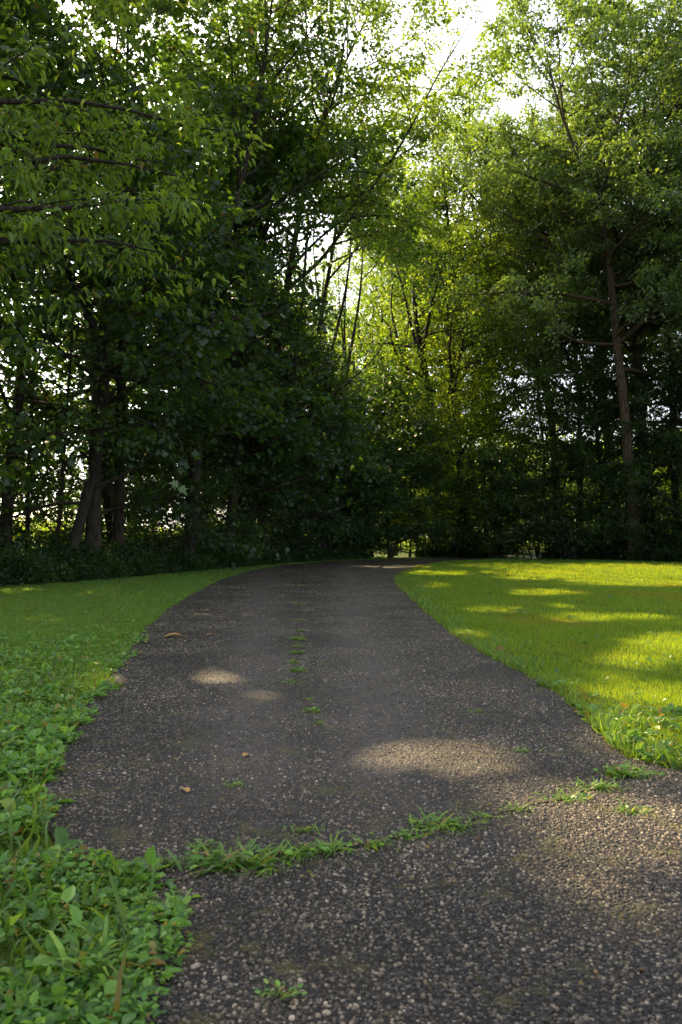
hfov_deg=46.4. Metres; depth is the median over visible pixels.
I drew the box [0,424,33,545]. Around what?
shrub
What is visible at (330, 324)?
maple tree
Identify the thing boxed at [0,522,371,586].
undergrowth
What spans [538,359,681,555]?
leafy tree
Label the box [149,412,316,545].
shrub
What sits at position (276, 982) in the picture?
weed tuft
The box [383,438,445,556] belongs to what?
leafy tree
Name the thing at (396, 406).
maple tree
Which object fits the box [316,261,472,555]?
leafy tree
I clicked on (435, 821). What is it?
weed tuft
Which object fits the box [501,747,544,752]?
weed tuft
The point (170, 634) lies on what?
fallen leaf
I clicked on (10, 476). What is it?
maple tree
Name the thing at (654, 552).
wood edge undergrowth
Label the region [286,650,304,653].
weed tuft
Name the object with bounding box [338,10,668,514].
leafy tree
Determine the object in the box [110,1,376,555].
maple tree
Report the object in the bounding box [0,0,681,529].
sky
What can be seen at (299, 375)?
maple tree
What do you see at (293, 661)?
weed tuft
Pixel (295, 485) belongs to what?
maple tree
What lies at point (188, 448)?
shrub
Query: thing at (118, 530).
maple tree
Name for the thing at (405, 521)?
shrub
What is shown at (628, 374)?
leafy tree
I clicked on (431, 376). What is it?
leafy tree
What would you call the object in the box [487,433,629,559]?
shrub
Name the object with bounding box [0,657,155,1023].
verge edge grass
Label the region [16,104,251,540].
maple tree
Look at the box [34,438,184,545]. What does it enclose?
shrub
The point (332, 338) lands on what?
maple tree
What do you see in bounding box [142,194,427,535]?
leafy tree
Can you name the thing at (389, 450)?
maple tree
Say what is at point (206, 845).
weed tuft
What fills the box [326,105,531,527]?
leafy tree
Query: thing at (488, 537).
shrub
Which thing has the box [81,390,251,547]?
shrub
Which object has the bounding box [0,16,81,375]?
maple tree
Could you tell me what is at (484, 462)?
shrub
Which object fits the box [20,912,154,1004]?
weed tuft
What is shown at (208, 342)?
maple tree
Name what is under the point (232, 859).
weed tuft
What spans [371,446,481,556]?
shrub
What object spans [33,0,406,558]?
maple tree
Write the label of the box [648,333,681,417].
leafy tree
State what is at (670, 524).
shrub
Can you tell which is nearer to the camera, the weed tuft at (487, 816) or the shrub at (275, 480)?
the weed tuft at (487, 816)
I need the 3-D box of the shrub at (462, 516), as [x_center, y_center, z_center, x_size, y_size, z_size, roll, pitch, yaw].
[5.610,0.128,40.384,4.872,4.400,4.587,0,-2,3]
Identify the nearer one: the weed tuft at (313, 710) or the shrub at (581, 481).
the weed tuft at (313, 710)
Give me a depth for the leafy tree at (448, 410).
40.64 m
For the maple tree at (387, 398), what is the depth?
37.88 m
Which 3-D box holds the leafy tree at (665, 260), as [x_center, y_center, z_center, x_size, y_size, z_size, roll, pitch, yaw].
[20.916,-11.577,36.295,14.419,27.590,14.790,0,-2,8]
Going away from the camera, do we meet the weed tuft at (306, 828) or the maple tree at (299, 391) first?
the weed tuft at (306, 828)
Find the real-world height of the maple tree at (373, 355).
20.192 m
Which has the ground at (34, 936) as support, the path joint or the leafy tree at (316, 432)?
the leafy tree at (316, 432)
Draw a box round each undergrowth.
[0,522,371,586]
[414,526,681,561]
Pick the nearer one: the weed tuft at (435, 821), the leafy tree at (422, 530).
the weed tuft at (435, 821)
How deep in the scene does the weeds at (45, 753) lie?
2.23 m
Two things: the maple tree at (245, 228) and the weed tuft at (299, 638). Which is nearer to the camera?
the weed tuft at (299, 638)
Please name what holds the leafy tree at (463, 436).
on the ground at (34, 936)
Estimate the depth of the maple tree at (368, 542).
38.13 m
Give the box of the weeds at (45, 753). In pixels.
[0,575,219,1023]
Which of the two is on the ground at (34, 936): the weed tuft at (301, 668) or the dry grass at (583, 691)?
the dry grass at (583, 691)
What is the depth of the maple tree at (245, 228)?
29.11 m
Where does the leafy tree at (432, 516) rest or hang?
on the ground at (34, 936)
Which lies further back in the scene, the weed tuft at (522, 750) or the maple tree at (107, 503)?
the maple tree at (107, 503)
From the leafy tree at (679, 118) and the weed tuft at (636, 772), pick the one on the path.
the weed tuft at (636, 772)
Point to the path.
(355, 715)
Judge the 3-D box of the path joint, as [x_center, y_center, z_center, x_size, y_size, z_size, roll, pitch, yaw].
[0.430,1.075,2.835,2.132,0.001,0.156,1,-2,-33]
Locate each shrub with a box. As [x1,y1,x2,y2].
[0,359,88,528]
[0,373,156,552]
[0,414,101,551]
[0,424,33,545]
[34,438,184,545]
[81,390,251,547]
[101,424,246,566]
[112,393,323,562]
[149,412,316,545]
[202,434,316,552]
[319,440,445,557]
[345,476,440,557]
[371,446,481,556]
[409,470,494,557]
[420,438,574,558]
[440,473,541,557]
[467,468,582,558]
[476,437,597,557]
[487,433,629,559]
[511,437,670,544]
[558,461,670,559]
[597,423,681,544]
[649,460,681,556]
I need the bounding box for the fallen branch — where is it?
[36,501,68,534]
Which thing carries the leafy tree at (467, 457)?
on the ground at (34, 936)
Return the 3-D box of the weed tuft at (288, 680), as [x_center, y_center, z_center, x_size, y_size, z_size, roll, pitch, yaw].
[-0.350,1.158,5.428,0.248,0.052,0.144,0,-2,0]
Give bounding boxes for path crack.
[293,565,321,727]
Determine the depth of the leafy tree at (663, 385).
34.90 m
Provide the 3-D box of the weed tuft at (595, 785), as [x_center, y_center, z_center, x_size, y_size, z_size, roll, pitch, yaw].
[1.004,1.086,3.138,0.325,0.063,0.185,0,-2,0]
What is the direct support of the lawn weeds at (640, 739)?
on the ground at (34, 936)
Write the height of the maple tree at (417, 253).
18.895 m
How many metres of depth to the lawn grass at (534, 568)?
10.38 m
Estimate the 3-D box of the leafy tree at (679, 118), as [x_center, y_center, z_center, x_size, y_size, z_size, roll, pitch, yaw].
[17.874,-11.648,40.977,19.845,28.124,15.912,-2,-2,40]
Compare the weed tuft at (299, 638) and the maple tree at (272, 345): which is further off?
the maple tree at (272, 345)
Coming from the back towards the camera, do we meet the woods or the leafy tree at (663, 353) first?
the woods
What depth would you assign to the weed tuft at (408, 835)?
2.62 m
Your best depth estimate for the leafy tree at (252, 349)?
27.71 m
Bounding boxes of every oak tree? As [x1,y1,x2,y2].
[425,0,681,560]
[447,0,681,559]
[543,0,681,533]
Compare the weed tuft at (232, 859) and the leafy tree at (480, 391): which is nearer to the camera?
the weed tuft at (232, 859)
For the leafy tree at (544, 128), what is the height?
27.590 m
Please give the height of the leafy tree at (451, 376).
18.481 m
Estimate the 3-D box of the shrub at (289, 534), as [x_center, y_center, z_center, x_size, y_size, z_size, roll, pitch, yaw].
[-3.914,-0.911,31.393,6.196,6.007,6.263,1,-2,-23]
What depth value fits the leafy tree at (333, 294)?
66.09 m
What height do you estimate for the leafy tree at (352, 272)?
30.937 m
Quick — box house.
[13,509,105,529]
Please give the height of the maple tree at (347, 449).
18.747 m
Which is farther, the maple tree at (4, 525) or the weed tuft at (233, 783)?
the maple tree at (4, 525)
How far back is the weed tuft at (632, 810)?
2.86 m
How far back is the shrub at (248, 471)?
26.29 m
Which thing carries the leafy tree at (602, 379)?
on the ground at (34, 936)
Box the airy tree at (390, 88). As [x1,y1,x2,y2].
[130,0,522,548]
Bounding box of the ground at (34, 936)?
[0,540,681,1023]
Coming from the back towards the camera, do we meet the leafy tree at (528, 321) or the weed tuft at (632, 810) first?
the leafy tree at (528, 321)
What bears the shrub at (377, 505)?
on the ground at (34, 936)
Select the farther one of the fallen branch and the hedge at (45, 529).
the hedge at (45, 529)
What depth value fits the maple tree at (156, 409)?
18.75 m
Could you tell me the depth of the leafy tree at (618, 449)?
35.45 m
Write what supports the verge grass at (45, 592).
on the ground at (34, 936)
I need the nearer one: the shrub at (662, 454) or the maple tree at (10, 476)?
the maple tree at (10, 476)
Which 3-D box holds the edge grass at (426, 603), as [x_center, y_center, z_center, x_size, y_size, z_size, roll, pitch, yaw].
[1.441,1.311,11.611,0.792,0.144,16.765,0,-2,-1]
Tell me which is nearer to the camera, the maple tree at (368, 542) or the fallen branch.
the fallen branch
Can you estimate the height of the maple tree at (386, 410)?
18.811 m
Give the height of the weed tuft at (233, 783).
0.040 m
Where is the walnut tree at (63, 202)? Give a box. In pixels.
[0,0,281,368]
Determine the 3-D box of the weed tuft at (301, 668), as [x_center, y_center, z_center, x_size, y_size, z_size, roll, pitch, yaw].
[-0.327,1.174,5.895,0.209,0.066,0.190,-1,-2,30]
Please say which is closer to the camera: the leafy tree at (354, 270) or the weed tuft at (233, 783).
the weed tuft at (233, 783)
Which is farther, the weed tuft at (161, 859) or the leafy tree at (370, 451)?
the leafy tree at (370, 451)
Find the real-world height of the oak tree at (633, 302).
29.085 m
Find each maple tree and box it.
[0,0,32,432]
[0,0,216,548]
[0,0,232,552]
[0,0,274,563]
[0,0,283,545]
[0,0,289,554]
[0,0,336,573]
[0,3,128,500]
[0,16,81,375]
[0,24,210,548]
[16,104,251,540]
[30,50,338,570]
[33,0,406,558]
[46,89,319,530]
[65,18,328,520]
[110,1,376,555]
[142,12,380,550]
[161,75,390,546]
[165,214,323,529]
[176,69,394,549]
[187,115,371,516]
[227,71,427,549]
[231,226,422,519]
[245,141,448,534]
[257,264,373,385]
[258,229,415,558]
[267,148,457,550]
[276,200,420,524]
[281,173,416,546]
[291,193,455,545]
[309,220,437,555]
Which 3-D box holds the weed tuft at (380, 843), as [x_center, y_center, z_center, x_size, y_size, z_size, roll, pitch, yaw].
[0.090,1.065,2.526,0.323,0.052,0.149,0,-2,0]
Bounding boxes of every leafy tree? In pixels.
[119,154,363,556]
[128,215,460,558]
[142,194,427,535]
[172,300,372,561]
[245,332,400,545]
[268,345,440,556]
[274,233,455,497]
[278,232,392,387]
[308,207,473,523]
[316,107,586,553]
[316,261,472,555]
[319,352,454,550]
[321,238,464,549]
[325,357,472,557]
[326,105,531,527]
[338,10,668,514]
[340,81,582,527]
[341,353,459,557]
[356,215,568,555]
[358,341,512,544]
[361,268,561,545]
[378,402,475,556]
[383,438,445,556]
[384,246,552,543]
[394,390,530,557]
[417,373,552,548]
[419,58,681,532]
[425,110,650,519]
[426,367,563,556]
[435,263,675,547]
[462,96,681,538]
[467,239,681,547]
[477,339,652,558]
[535,191,680,489]
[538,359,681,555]
[541,39,681,448]
[591,380,681,544]
[608,339,681,533]
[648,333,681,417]
[650,99,681,472]
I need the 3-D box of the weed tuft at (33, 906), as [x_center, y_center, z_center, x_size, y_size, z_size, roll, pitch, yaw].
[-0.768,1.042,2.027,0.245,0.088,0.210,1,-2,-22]
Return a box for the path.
[39,557,681,1023]
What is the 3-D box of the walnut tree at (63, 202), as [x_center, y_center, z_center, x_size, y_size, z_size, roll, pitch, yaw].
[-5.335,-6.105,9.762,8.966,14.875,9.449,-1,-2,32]
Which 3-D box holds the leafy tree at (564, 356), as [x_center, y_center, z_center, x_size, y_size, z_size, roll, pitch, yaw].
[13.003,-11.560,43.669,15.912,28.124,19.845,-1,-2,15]
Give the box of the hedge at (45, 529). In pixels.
[12,517,256,549]
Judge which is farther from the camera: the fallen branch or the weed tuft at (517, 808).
the fallen branch
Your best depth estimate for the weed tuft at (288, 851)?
2.47 m
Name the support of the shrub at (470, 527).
on the ground at (34, 936)
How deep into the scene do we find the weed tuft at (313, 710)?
4.52 m
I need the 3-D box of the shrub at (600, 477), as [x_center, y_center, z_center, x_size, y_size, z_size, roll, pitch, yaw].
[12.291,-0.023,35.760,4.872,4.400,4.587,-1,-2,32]
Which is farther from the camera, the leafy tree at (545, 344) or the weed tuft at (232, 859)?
the leafy tree at (545, 344)
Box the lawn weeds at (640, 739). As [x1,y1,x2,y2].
[402,576,681,766]
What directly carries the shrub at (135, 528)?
on the ground at (34, 936)
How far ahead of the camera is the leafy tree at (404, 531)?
37.52 m
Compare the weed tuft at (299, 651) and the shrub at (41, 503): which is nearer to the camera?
the weed tuft at (299, 651)
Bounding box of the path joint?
[175,764,641,880]
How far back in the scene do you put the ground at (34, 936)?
5.29 m
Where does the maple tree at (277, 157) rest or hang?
on the ground at (34, 936)
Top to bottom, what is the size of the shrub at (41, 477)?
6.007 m
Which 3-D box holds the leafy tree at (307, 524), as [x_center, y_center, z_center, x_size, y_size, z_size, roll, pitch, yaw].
[-2.350,-6.098,31.311,13.120,16.312,8.726,-1,-2,33]
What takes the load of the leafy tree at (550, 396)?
on the ground at (34, 936)
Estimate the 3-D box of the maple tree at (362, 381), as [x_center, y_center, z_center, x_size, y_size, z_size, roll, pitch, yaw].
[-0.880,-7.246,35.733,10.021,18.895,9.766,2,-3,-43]
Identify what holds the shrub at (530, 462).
on the ground at (34, 936)
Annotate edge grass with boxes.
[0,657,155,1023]
[393,574,681,769]
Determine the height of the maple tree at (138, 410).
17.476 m
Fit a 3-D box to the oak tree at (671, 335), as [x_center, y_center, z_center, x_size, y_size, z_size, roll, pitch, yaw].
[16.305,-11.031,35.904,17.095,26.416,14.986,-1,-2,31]
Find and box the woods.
[334,418,681,548]
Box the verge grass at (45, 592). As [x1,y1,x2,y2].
[0,559,346,1023]
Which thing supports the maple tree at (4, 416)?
on the ground at (34, 936)
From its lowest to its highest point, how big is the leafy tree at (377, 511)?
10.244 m
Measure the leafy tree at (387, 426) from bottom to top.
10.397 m
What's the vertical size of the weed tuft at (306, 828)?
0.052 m
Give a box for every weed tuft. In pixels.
[0,894,84,942]
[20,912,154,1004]
[136,854,192,869]
[156,833,321,879]
[185,839,225,853]
[221,779,246,788]
[226,837,343,864]
[254,977,306,1005]
[269,820,346,834]
[272,677,298,683]
[286,636,308,640]
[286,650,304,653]
[286,659,300,663]
[286,830,356,859]
[288,665,308,671]
[300,704,323,713]
[324,833,420,853]
[369,827,441,840]
[402,806,488,837]
[467,810,505,821]
[496,801,536,815]
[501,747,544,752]
[529,787,621,803]
[557,776,628,792]
[563,760,672,780]
[612,800,659,816]
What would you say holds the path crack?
on the path
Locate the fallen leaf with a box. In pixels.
[164,633,185,636]
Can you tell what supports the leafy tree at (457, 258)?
on the ground at (34, 936)
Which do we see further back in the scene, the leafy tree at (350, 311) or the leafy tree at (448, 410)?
the leafy tree at (350, 311)
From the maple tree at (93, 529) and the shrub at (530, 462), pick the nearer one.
the maple tree at (93, 529)
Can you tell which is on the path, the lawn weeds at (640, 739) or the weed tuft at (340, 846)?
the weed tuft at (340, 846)
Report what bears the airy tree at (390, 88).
on the ground at (34, 936)
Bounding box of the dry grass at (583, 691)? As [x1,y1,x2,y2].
[396,563,681,768]
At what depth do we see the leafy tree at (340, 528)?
34.53 m
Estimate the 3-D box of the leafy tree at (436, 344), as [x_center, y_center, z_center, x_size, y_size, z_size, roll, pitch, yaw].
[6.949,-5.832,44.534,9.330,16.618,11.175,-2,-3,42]
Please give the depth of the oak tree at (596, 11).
34.54 m
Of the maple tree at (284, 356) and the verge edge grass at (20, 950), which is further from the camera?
the maple tree at (284, 356)
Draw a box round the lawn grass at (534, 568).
[341,557,681,769]
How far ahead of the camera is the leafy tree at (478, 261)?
44.50 m
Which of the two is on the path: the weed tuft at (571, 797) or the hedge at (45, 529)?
the weed tuft at (571, 797)

